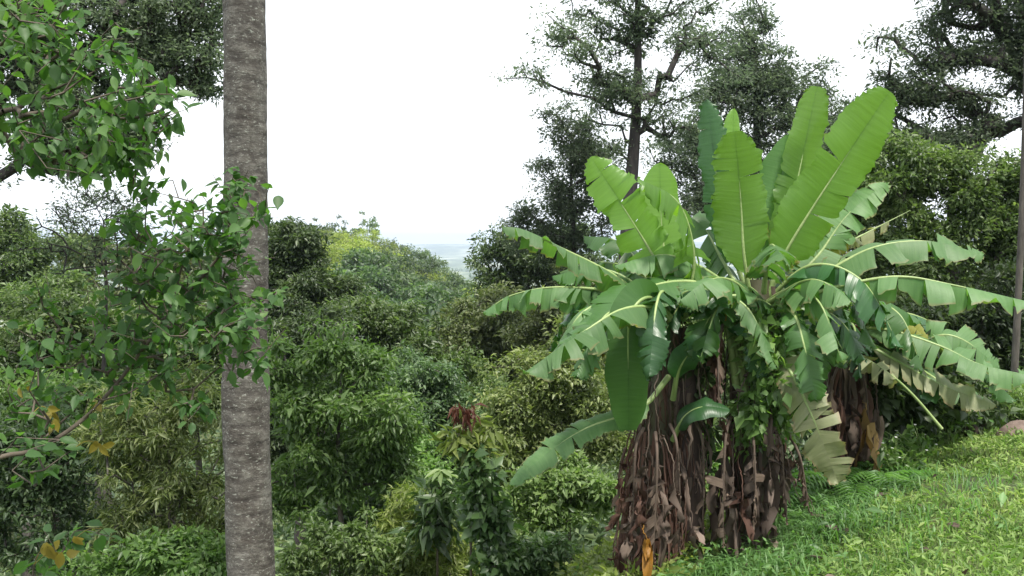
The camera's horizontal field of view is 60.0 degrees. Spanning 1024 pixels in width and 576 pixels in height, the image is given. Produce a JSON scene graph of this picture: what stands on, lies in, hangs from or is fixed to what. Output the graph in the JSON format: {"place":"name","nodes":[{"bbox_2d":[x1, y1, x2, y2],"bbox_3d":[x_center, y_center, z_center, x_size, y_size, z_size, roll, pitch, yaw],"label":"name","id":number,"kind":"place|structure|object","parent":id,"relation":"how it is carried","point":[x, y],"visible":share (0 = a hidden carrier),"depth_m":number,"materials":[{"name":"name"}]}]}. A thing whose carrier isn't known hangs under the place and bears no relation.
{"place":"outdoors","nodes":[
{"label":"outdoors","id":0,"kind":"place"},
{"bbox_2d":[0,0,1022,244],"label":"sky","id":1,"kind":"structure","parent":0,"point":[392,111],"materials":[{"name":"white"}]},
{"bbox_2d":[0,239,1023,575],"bbox_3d":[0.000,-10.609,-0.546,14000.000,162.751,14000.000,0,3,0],"label":"terrain","id":2,"kind":"structure","parent":0,"point":[452,255],"depth_m":7.04,"materials":[{"name":"green plant"}]},
{"bbox_2d":[0,202,102,575],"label":"leafy tree","id":3,"kind":"object","parent":2,"relation":"on","point":[12,228],"visible":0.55,"depth_m":31.32,"materials":[{"name":"green plant"}]},
{"bbox_2d":[0,391,131,575],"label":"leafy bush","id":4,"kind":"object","parent":2,"relation":"on","point":[22,505],"visible":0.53,"depth_m":8.12,"materials":[{"name":"green plant"}]},
{"bbox_2d":[13,519,122,575],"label":"arching shrub","id":5,"kind":"object","parent":2,"relation":"on","point":[48,556],"visible":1,"depth_m":4.22,"materials":[{"name":"green plant"}]},
{"bbox_2d":[0,365,166,572],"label":"leafy tree","id":6,"kind":"object","parent":2,"relation":"on","point":[5,397],"visible":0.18,"depth_m":10.93,"materials":[{"name":"green plant"}]},
{"bbox_2d":[2,176,169,557],"bbox_3d":[-6.916,3.509,14.644,2.740,10.816,1.584,0,3,0],"label":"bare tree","id":7,"kind":"object","parent":2,"relation":"on","point":[94,201],"visible":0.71,"depth_m":14.43,"materials":[{"name":"green plant"}]},
{"bbox_2d":[0,284,180,573],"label":"leafy tree","id":8,"kind":"object","parent":2,"relation":"on","point":[67,305],"visible":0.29,"depth_m":16.71,"materials":[{"name":"green plant"}]},
{"bbox_2d":[0,0,201,204],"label":"broadleaf tree","id":9,"kind":"object","parent":2,"relation":"on","point":[85,157],"visible":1,"depth_m":3.07,"materials":[{"name":"green plant"}]},
{"bbox_2d":[0,266,217,575],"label":"leafy tree","id":10,"kind":"object","parent":2,"relation":"on","point":[53,281],"visible":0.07,"depth_m":25.69,"materials":[{"name":"green plant"}]},
{"bbox_2d":[0,0,223,194],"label":"overhanging tree","id":11,"kind":"object","parent":2,"relation":"on","point":[162,46],"visible":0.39,"depth_m":12.66,"materials":[{"name":"green plant"}]},
{"bbox_2d":[49,227,219,554],"bbox_3d":[-14.681,4.889,36.528,9.530,14.791,5.141,0,3,0],"label":"leafy tree","id":12,"kind":"object","parent":2,"relation":"on","point":[82,263],"visible":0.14,"depth_m":35.40,"materials":[{"name":"green plant"}]},
{"bbox_2d":[0,166,288,487],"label":"arching shrub","id":13,"kind":"object","parent":2,"relation":"on","point":[224,319],"visible":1,"depth_m":3.41,"materials":[{"name":"green plant"}]},
{"bbox_2d":[60,520,283,575],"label":"leafy bush","id":14,"kind":"object","parent":2,"relation":"on","point":[187,553],"visible":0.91,"depth_m":6.99,"materials":[{"name":"green plant"}]},
{"bbox_2d":[59,353,287,575],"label":"bamboo shrub","id":15,"kind":"object","parent":2,"relation":"on","point":[160,451],"visible":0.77,"depth_m":7.58,"materials":[{"name":"green plant"}]},
{"bbox_2d":[114,282,277,574],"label":"leafy tree","id":16,"kind":"object","parent":2,"relation":"on","point":[202,340],"visible":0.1,"depth_m":17.69,"materials":[{"name":"green plant"}]},
{"bbox_2d":[221,0,274,575],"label":"palm tree","id":17,"kind":"object","parent":2,"relation":"on","point":[245,420],"visible":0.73,"depth_m":5.90,"materials":[{"name":"grey plant"}]},
{"bbox_2d":[180,213,380,574],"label":"leafy tree","id":18,"kind":"object","parent":2,"relation":"on","point":[299,263],"visible":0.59,"depth_m":21.60,"materials":[{"name":"green plant"}]},
{"bbox_2d":[267,302,363,575],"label":"leafy tree","id":19,"kind":"object","parent":2,"relation":"on","point":[278,447],"visible":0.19,"depth_m":16.96,"materials":[{"name":"green plant"}]},
{"bbox_2d":[312,217,333,231],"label":"feathery tree","id":20,"kind":"object","parent":2,"relation":"on","point":[314,219],"visible":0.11,"depth_m":135.55,"materials":[{"name":"green plant"}]},
{"bbox_2d":[318,226,334,239],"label":"hill tree","id":21,"kind":"object","parent":2,"relation":"on","point":[328,233],"visible":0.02,"depth_m":126.50,"materials":[{"name":"green plant"}]},
{"bbox_2d":[311,227,345,249],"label":"hill tree","id":22,"kind":"object","parent":2,"relation":"on","point":[328,238],"visible":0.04,"depth_m":127.12,"materials":[{"name":"green plant"}]},
{"bbox_2d":[321,229,344,260],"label":"hill tree","id":23,"kind":"object","parent":2,"relation":"on","point":[337,236],"visible":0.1,"depth_m":119.56,"materials":[{"name":"green plant"}]},
{"bbox_2d":[323,246,343,273],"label":"hill tree","id":24,"kind":"object","parent":2,"relation":"on","point":[334,263],"visible":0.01,"depth_m":108.80,"materials":[{"name":"green plant"}]},
{"bbox_2d":[322,240,348,269],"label":"hill tree","id":25,"kind":"object","parent":2,"relation":"on","point":[335,248],"visible":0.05,"depth_m":110.75,"materials":[{"name":"green plant"}]},
{"bbox_2d":[327,214,349,238],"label":"feathery tree","id":26,"kind":"object","parent":2,"relation":"on","point":[335,225],"visible":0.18,"depth_m":136.89,"materials":[{"name":"green plant"}]},
{"bbox_2d":[267,306,430,542],"bbox_3d":[-2.317,2.931,11.673,2.582,5.402,2.005,0,3,0],"label":"leafy tree","id":27,"kind":"object","parent":2,"relation":"on","point":[371,447],"visible":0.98,"depth_m":11.42,"materials":[{"name":"green plant"}]},
{"bbox_2d":[335,227,365,240],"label":"hill tree","id":28,"kind":"object","parent":2,"relation":"on","point":[342,232],"visible":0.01,"depth_m":132.29,"materials":[{"name":"green plant"}]},
{"bbox_2d":[305,267,397,434],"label":"hill tree","id":29,"kind":"object","parent":2,"relation":"on","point":[345,272],"visible":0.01,"depth_m":72.46,"materials":[{"name":"green plant"}]},
{"bbox_2d":[324,247,380,376],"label":"hill tree","id":30,"kind":"object","parent":2,"relation":"on","point":[351,259],"visible":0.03,"depth_m":85.48,"materials":[{"name":"green plant"}]},
{"bbox_2d":[275,502,430,575],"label":"leafy bush","id":31,"kind":"object","parent":2,"relation":"on","point":[366,550],"visible":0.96,"depth_m":9.05,"materials":[{"name":"green plant"}]},
{"bbox_2d":[327,225,381,259],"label":"hill tree","id":32,"kind":"object","parent":2,"relation":"on","point":[374,235],"visible":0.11,"depth_m":125.19,"materials":[{"name":"green plant"}]},
{"bbox_2d":[347,210,379,235],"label":"feathery tree","id":33,"kind":"object","parent":2,"relation":"on","point":[364,221],"visible":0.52,"depth_m":133.25,"materials":[{"name":"green plant"}]},
{"bbox_2d":[332,234,397,259],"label":"hill tree","id":34,"kind":"object","parent":2,"relation":"on","point":[349,247],"visible":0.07,"depth_m":116.42,"materials":[{"name":"green plant"}]},
{"bbox_2d":[339,246,398,291],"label":"hill tree","id":35,"kind":"object","parent":2,"relation":"on","point":[368,252],"visible":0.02,"depth_m":90.40,"materials":[{"name":"green plant"}]},
{"bbox_2d":[323,297,420,452],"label":"hill tree","id":36,"kind":"object","parent":2,"relation":"on","point":[395,300],"visible":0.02,"depth_m":48.03,"materials":[{"name":"green plant"}]},
{"bbox_2d":[342,233,407,271],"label":"hill tree","id":37,"kind":"object","parent":2,"relation":"on","point":[371,244],"visible":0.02,"depth_m":120.33,"materials":[{"name":"green plant"}]},
{"bbox_2d":[356,253,400,296],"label":"hill tree","id":38,"kind":"object","parent":2,"relation":"on","point":[381,260],"depth_m":88.32,"materials":[{"name":"green plant"}]},
{"bbox_2d":[353,264,411,301],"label":"hill tree","id":39,"kind":"object","parent":2,"relation":"on","point":[370,268],"visible":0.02,"depth_m":76.81,"materials":[{"name":"green plant"}]},
{"bbox_2d":[311,289,458,416],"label":"leafy tree","id":40,"kind":"object","parent":2,"relation":"on","point":[388,325],"visible":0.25,"depth_m":18.72,"materials":[{"name":"green plant"}]},
{"bbox_2d":[309,454,467,538],"bbox_3d":[-1.727,3.992,12.757,2.509,3.377,1.424,0,3,0],"label":"leafy bush","id":41,"kind":"object","parent":2,"relation":"on","point":[333,514],"visible":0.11,"depth_m":12.35,"materials":[{"name":"green plant"}]},
{"bbox_2d":[360,271,417,302],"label":"hill tree","id":42,"kind":"object","parent":2,"relation":"on","point":[385,285],"visible":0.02,"depth_m":76.27,"materials":[{"name":"green plant"}]},
{"bbox_2d":[366,235,415,266],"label":"hill tree","id":43,"kind":"object","parent":2,"relation":"on","point":[386,243],"visible":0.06,"depth_m":126.80,"materials":[{"name":"green plant"}]},
{"bbox_2d":[372,245,414,287],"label":"hill tree","id":44,"kind":"object","parent":2,"relation":"on","point":[387,252],"visible":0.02,"depth_m":103.35,"materials":[{"name":"green plant"}]},
{"bbox_2d":[355,241,431,285],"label":"hill tree","id":45,"kind":"object","parent":2,"relation":"on","point":[422,274],"visible":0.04,"depth_m":116.18,"materials":[{"name":"green plant"}]},
{"bbox_2d":[383,237,409,257],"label":"hill tree","id":46,"kind":"object","parent":2,"relation":"on","point":[402,245],"visible":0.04,"depth_m":140.03,"materials":[{"name":"green plant"}]},
{"bbox_2d":[333,422,467,537],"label":"leafy tree","id":47,"kind":"object","parent":2,"relation":"on","point":[427,447],"visible":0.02,"depth_m":14.60,"materials":[{"name":"green plant"}]},
{"bbox_2d":[342,282,460,384],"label":"hill tree","id":48,"kind":"object","parent":2,"relation":"on","point":[431,290],"visible":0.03,"depth_m":63.48,"materials":[{"name":"green plant"}]},
{"bbox_2d":[381,258,441,303],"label":"hill tree","id":49,"kind":"object","parent":2,"relation":"on","point":[404,278],"visible":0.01,"depth_m":90.62,"materials":[{"name":"green plant"}]},
{"bbox_2d":[383,251,447,287],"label":"hill tree","id":50,"kind":"object","parent":2,"relation":"on","point":[409,263],"visible":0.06,"depth_m":98.96,"materials":[{"name":"green plant"}]},
{"bbox_2d":[401,243,430,265],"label":"hill tree","id":51,"kind":"object","parent":2,"relation":"on","point":[421,255],"visible":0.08,"depth_m":134.24,"materials":[{"name":"green plant"}]},
{"bbox_2d":[373,315,465,338],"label":"leafy tree","id":52,"kind":"object","parent":2,"relation":"on","point":[426,324],"visible":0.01,"depth_m":37.10,"materials":[{"name":"green plant"}]},
{"bbox_2d":[395,281,444,306],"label":"hill tree","id":53,"kind":"object","parent":2,"relation":"on","point":[406,293],"visible":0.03,"depth_m":74.35,"materials":[{"name":"green plant"}]},
{"bbox_2d":[395,283,447,303],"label":"hill tree","id":54,"kind":"object","parent":2,"relation":"on","point":[423,289],"depth_m":78.82,"materials":[{"name":"green plant"}]},
{"bbox_2d":[408,258,440,283],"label":"hill tree","id":55,"kind":"object","parent":2,"relation":"on","point":[427,268],"visible":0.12,"depth_m":116.27,"materials":[{"name":"green plant"}]},
{"bbox_2d":[369,479,480,575],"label":"leafy bush","id":56,"kind":"object","parent":2,"relation":"on","point":[447,566],"visible":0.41,"depth_m":9.31,"materials":[{"name":"green plant"}]},
{"bbox_2d":[386,468,467,575],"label":"pale topped sapling","id":57,"kind":"object","parent":2,"relation":"on","point":[438,514],"visible":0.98,"depth_m":8.65,"materials":[{"name":"green plant"}]},
{"bbox_2d":[404,297,450,321],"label":"hill tree","id":58,"kind":"object","parent":2,"relation":"on","point":[430,310],"visible":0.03,"depth_m":55.66,"materials":[{"name":"green plant"}]},
{"bbox_2d":[417,252,448,274],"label":"hill tree","id":59,"kind":"object","parent":2,"relation":"on","point":[439,260],"visible":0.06,"depth_m":131.18,"materials":[{"name":"green plant"}]},
{"bbox_2d":[419,268,455,285],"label":"hill tree","id":60,"kind":"object","parent":2,"relation":"on","point":[434,275],"visible":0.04,"depth_m":103.12,"materials":[{"name":"green plant"}]},
{"bbox_2d":[0,263,886,404],"bbox_3d":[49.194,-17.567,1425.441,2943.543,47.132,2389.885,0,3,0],"label":"woods","id":61,"kind":"object","parent":2,"relation":"on","point":[470,275],"depth_m":1735.40,"materials":[{"name":"green plant"}]},
{"bbox_2d":[420,271,468,302],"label":"hill tree","id":62,"kind":"object","parent":2,"relation":"on","point":[449,283],"visible":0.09,"depth_m":96.43,"materials":[{"name":"green plant"}]},
{"bbox_2d":[430,263,465,286],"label":"hill tree","id":63,"kind":"object","parent":2,"relation":"on","point":[446,268],"visible":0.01,"depth_m":128.98,"materials":[{"name":"green plant"}]},
{"bbox_2d":[369,338,529,574],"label":"leafy tree","id":64,"kind":"object","parent":2,"relation":"on","point":[441,396],"visible":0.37,"depth_m":16.29,"materials":[{"name":"green plant"}]},
{"bbox_2d":[430,268,468,295],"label":"hill tree","id":65,"kind":"object","parent":2,"relation":"on","point":[450,273],"visible":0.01,"depth_m":107.69,"materials":[{"name":"green plant"}]},
{"bbox_2d":[442,293,474,312],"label":"hill tree","id":66,"kind":"object","parent":2,"relation":"on","point":[459,299],"depth_m":64.19,"materials":[{"name":"green plant"}]},
{"bbox_2d":[454,278,479,294],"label":"hill tree","id":67,"kind":"object","parent":2,"relation":"on","point":[466,285],"visible":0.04,"depth_m":104.56,"materials":[{"name":"green plant"}]},
{"bbox_2d":[427,401,509,575],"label":"red tipped sapling","id":68,"kind":"object","parent":2,"relation":"on","point":[479,433],"visible":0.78,"depth_m":7.97,"materials":[{"name":"green plant"}]},
{"bbox_2d":[410,280,542,387],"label":"leafy tree","id":69,"kind":"object","parent":2,"relation":"on","point":[476,325],"visible":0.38,"depth_m":24.67,"materials":[{"name":"green plant"}]},
{"bbox_2d":[448,438,530,575],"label":"vine stump","id":70,"kind":"object","parent":2,"relation":"on","point":[490,533],"visible":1,"depth_m":7.86,"materials":[{"name":"green plant"}]},
{"bbox_2d":[0,262,1007,575],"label":"undergrowth","id":71,"kind":"object","parent":2,"relation":"on","point":[592,534],"visible":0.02,"depth_m":25.83,"materials":[{"name":"green plant"}]},
{"bbox_2d":[440,339,567,563],"bbox_3d":[-0.862,4.194,20.258,4.453,6.064,2.609,0,3,0],"label":"leafy tree","id":72,"kind":"object","parent":2,"relation":"on","point":[471,373],"visible":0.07,"depth_m":20.16,"materials":[{"name":"green plant"}]},
{"bbox_2d":[491,526,587,575],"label":"leafy bush","id":73,"kind":"object","parent":2,"relation":"on","point":[543,550],"visible":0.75,"depth_m":8.05,"materials":[{"name":"green plant"}]},
{"bbox_2d":[492,260,602,392],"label":"leafy tree","id":74,"kind":"object","parent":2,"relation":"on","point":[529,332],"visible":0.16,"depth_m":21.79,"materials":[{"name":"green plant"}]},
{"bbox_2d":[459,218,640,373],"bbox_3d":[1.350,3.001,28.199,6.148,10.914,4.047,0,3,0],"label":"leafy tree","id":75,"kind":"object","parent":2,"relation":"on","point":[526,272],"visible":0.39,"depth_m":27.76,"materials":[{"name":"green plant"}]},
{"bbox_2d":[466,312,634,486],"bbox_3d":[0.652,2.607,14.050,2.944,4.711,1.792,0,3,0],"label":"leafy tree","id":76,"kind":"object","parent":2,"relation":"on","point":[536,411],"visible":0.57,"depth_m":13.85,"materials":[{"name":"green plant"}]},
{"bbox_2d":[488,94,627,422],"bbox_3d":[1.314,0.804,23.312,3.881,11.588,2.450,0,3,0],"label":"round tree","id":77,"kind":"object","parent":2,"relation":"on","point":[577,152],"visible":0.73,"depth_m":22.73,"materials":[{"name":"green plant"}]},
{"bbox_2d":[499,449,624,563],"bbox_3d":[0.630,2.941,11.200,1.896,1.831,1.156,0,3,0],"label":"leafy bush","id":78,"kind":"object","parent":2,"relation":"on","point":[571,489],"visible":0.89,"depth_m":10.99,"materials":[{"name":"green plant"}]},
{"bbox_2d":[489,0,754,474],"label":"tall tree","id":79,"kind":"object","parent":2,"relation":"on","point":[615,88],"visible":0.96,"depth_m":19.63,"materials":[{"name":"green plant"}]},
{"bbox_2d":[483,155,787,575],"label":"banana plant","id":80,"kind":"object","parent":2,"relation":"on","point":[661,508],"visible":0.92,"depth_m":6.46,"materials":[{"name":"green plant"}]},
{"bbox_2d":[680,325,721,476],"bbox_3d":[1.397,1.238,6.969,0.586,1.907,0.597,0,3,0],"label":"climbing vine","id":81,"kind":"object","parent":80,"relation":"attached to","point":[712,382],"visible":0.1,"depth_m":6.89,"materials":[{"name":"green plant"}]},
{"bbox_2d":[547,481,727,575],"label":"ground cover","id":82,"kind":"object","parent":2,"relation":"on","point":[602,554],"visible":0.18,"depth_m":7.00,"materials":[{"name":"green plant"}]},
{"bbox_2d":[593,278,816,478],"bbox_3d":[3.483,1.763,15.167,4.758,4.402,1.804,0,3,0],"label":"leafy tree","id":83,"kind":"object","parent":2,"relation":"on","point":[687,321],"visible":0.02,"depth_m":14.90,"materials":[{"name":"green plant"}]},
{"bbox_2d":[703,433,734,492],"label":"leafy bush","id":84,"kind":"object","parent":2,"relation":"on","point":[716,465],"visible":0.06,"depth_m":9.57,"materials":[{"name":"green plant"}]},
{"bbox_2d":[638,0,854,279],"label":"conical tree","id":85,"kind":"object","parent":2,"relation":"on","point":[776,82],"visible":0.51,"depth_m":26.36,"materials":[{"name":"green plant"}]},
{"bbox_2d":[559,86,1023,560],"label":"banana plant","id":86,"kind":"object","parent":2,"relation":"on","point":[777,236],"visible":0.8,"depth_m":6.68,"materials":[{"name":"green plant"}]},
{"bbox_2d":[722,302,815,546],"bbox_3d":[1.910,1.027,6.537,0.736,1.972,0.679,0,3,0],"label":"climbing vine","id":87,"kind":"object","parent":86,"relation":"attached to","point":[750,421],"visible":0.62,"depth_m":6.43,"materials":[{"name":"green plant"}]},
{"bbox_2d":[573,366,1023,575],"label":"long grass","id":88,"kind":"structure","parent":2,"relation":"on","point":[712,563],"depth_m":6.27,"materials":[{"name":"green plant"}]},
{"bbox_2d":[778,493,836,526],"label":"fern","id":89,"kind":"object","parent":2,"relation":"on","point":[794,513],"visible":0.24,"depth_m":6.82,"materials":[{"name":"green plant"}]},
{"bbox_2d":[779,474,869,505],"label":"fern","id":90,"kind":"object","parent":2,"relation":"on","point":[793,491],"visible":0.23,"depth_m":7.17,"materials":[{"name":"green plant"}]},
{"bbox_2d":[791,461,932,503],"bbox_3d":[2.853,1.647,7.387,1.206,0.302,1.301,2,3,28],"label":"fern","id":91,"kind":"object","parent":2,"relation":"on","point":[808,469],"visible":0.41,"depth_m":7.21,"materials":[{"name":"green plant"}]},
{"bbox_2d":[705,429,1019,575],"bbox_3d":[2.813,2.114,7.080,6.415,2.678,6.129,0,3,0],"label":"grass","id":92,"kind":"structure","parent":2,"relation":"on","point":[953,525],"depth_m":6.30,"materials":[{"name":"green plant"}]},
{"bbox_2d":[813,98,930,277],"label":"leafy tree","id":93,"kind":"object","parent":2,"relation":"on","point":[827,150],"visible":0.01,"depth_m":18.75,"materials":[{"name":"green plant"}]},
{"bbox_2d":[811,450,943,489],"bbox_3d":[3.177,1.601,7.595,1.051,0.278,1.074,-1,3,-10],"label":"fern","id":94,"kind":"object","parent":2,"relation":"on","point":[866,474],"visible":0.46,"depth_m":7.33,"materials":[{"name":"green plant"}]},
{"bbox_2d":[869,434,935,473],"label":"flowering weed","id":95,"kind":"object","parent":2,"relation":"on","point":[891,458],"visible":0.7,"depth_m":7.58,"materials":[{"name":"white plant"}]},
{"bbox_2d":[799,304,1023,493],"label":"banana plant","id":96,"kind":"object","parent":2,"relation":"on","point":[860,428],"visible":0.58,"depth_m":7.56,"materials":[{"name":"green plant"}]},
{"bbox_2d":[816,255,1023,382],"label":"leafy tree","id":97,"kind":"object","parent":2,"relation":"on","point":[983,321],"visible":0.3,"depth_m":12.36,"materials":[{"name":"green plant"}]},
{"bbox_2d":[828,0,1023,169],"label":"spreading tree","id":98,"kind":"object","parent":2,"relation":"on","point":[1004,52],"visible":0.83,"depth_m":15.65,"materials":[{"name":"green plant"}]},
{"bbox_2d":[883,417,974,461],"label":"flowering weed","id":99,"kind":"object","parent":2,"relation":"on","point":[914,440],"visible":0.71,"depth_m":7.87,"materials":[{"name":"green plant"}]},
{"bbox_2d":[835,125,1023,336],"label":"leafy tree","id":100,"kind":"object","parent":2,"relation":"on","point":[984,208],"visible":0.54,"depth_m":14.05,"materials":[{"name":"green plant"}]},
{"bbox_2d":[849,309,1021,445],"bbox_3d":[3.883,0.902,8.450,2.248,1.519,0.949,-1,3,-22],"label":"leafy bush","id":101,"kind":"object","parent":2,"relation":"on","point":[899,407],"visible":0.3,"depth_m":8.21,"materials":[{"name":"green plant"}]},
{"bbox_2d":[916,408,982,444],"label":"flowering weed","id":102,"kind":"object","parent":2,"relation":"on","point":[952,428],"visible":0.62,"depth_m":8.21,"materials":[{"name":"green plant"}]},
{"bbox_2d":[912,319,1016,437],"bbox_3d":[4.165,1.002,8.291,1.290,1.446,0.829,-2,4,-38],"label":"banana plant","id":103,"kind":"object","parent":2,"relation":"on","point":[963,336],"visible":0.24,"depth_m":8.00,"materials":[{"name":"green plant"}]},
{"bbox_2d":[983,380,1023,427],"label":"leafy bush","id":104,"kind":"object","parent":2,"relation":"on","point":[1014,394],"visible":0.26,"depth_m":8.95,"materials":[{"name":"green plant"}]},
{"bbox_2d":[996,420,1023,438],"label":"stone","id":105,"kind":"object","parent":2,"relation":"on","point":[1018,424],"visible":0.48,"depth_m":8.24,"materials":[{"name":"beige stone"}]},
{"bbox_2d":[1011,64,1023,383],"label":"slender tree","id":106,"kind":"object","parent":2,"relation":"on","point":[1017,317],"visible":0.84,"depth_m":11.17,"materials":[{"name":"grey plant"}]},
{"bbox_2d":[697,387,1023,575],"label":"lawn grass","id":107,"kind":"structure","parent":0,"point":[1011,550],"depth_m":5.85,"materials":[{"name":"green plant"}]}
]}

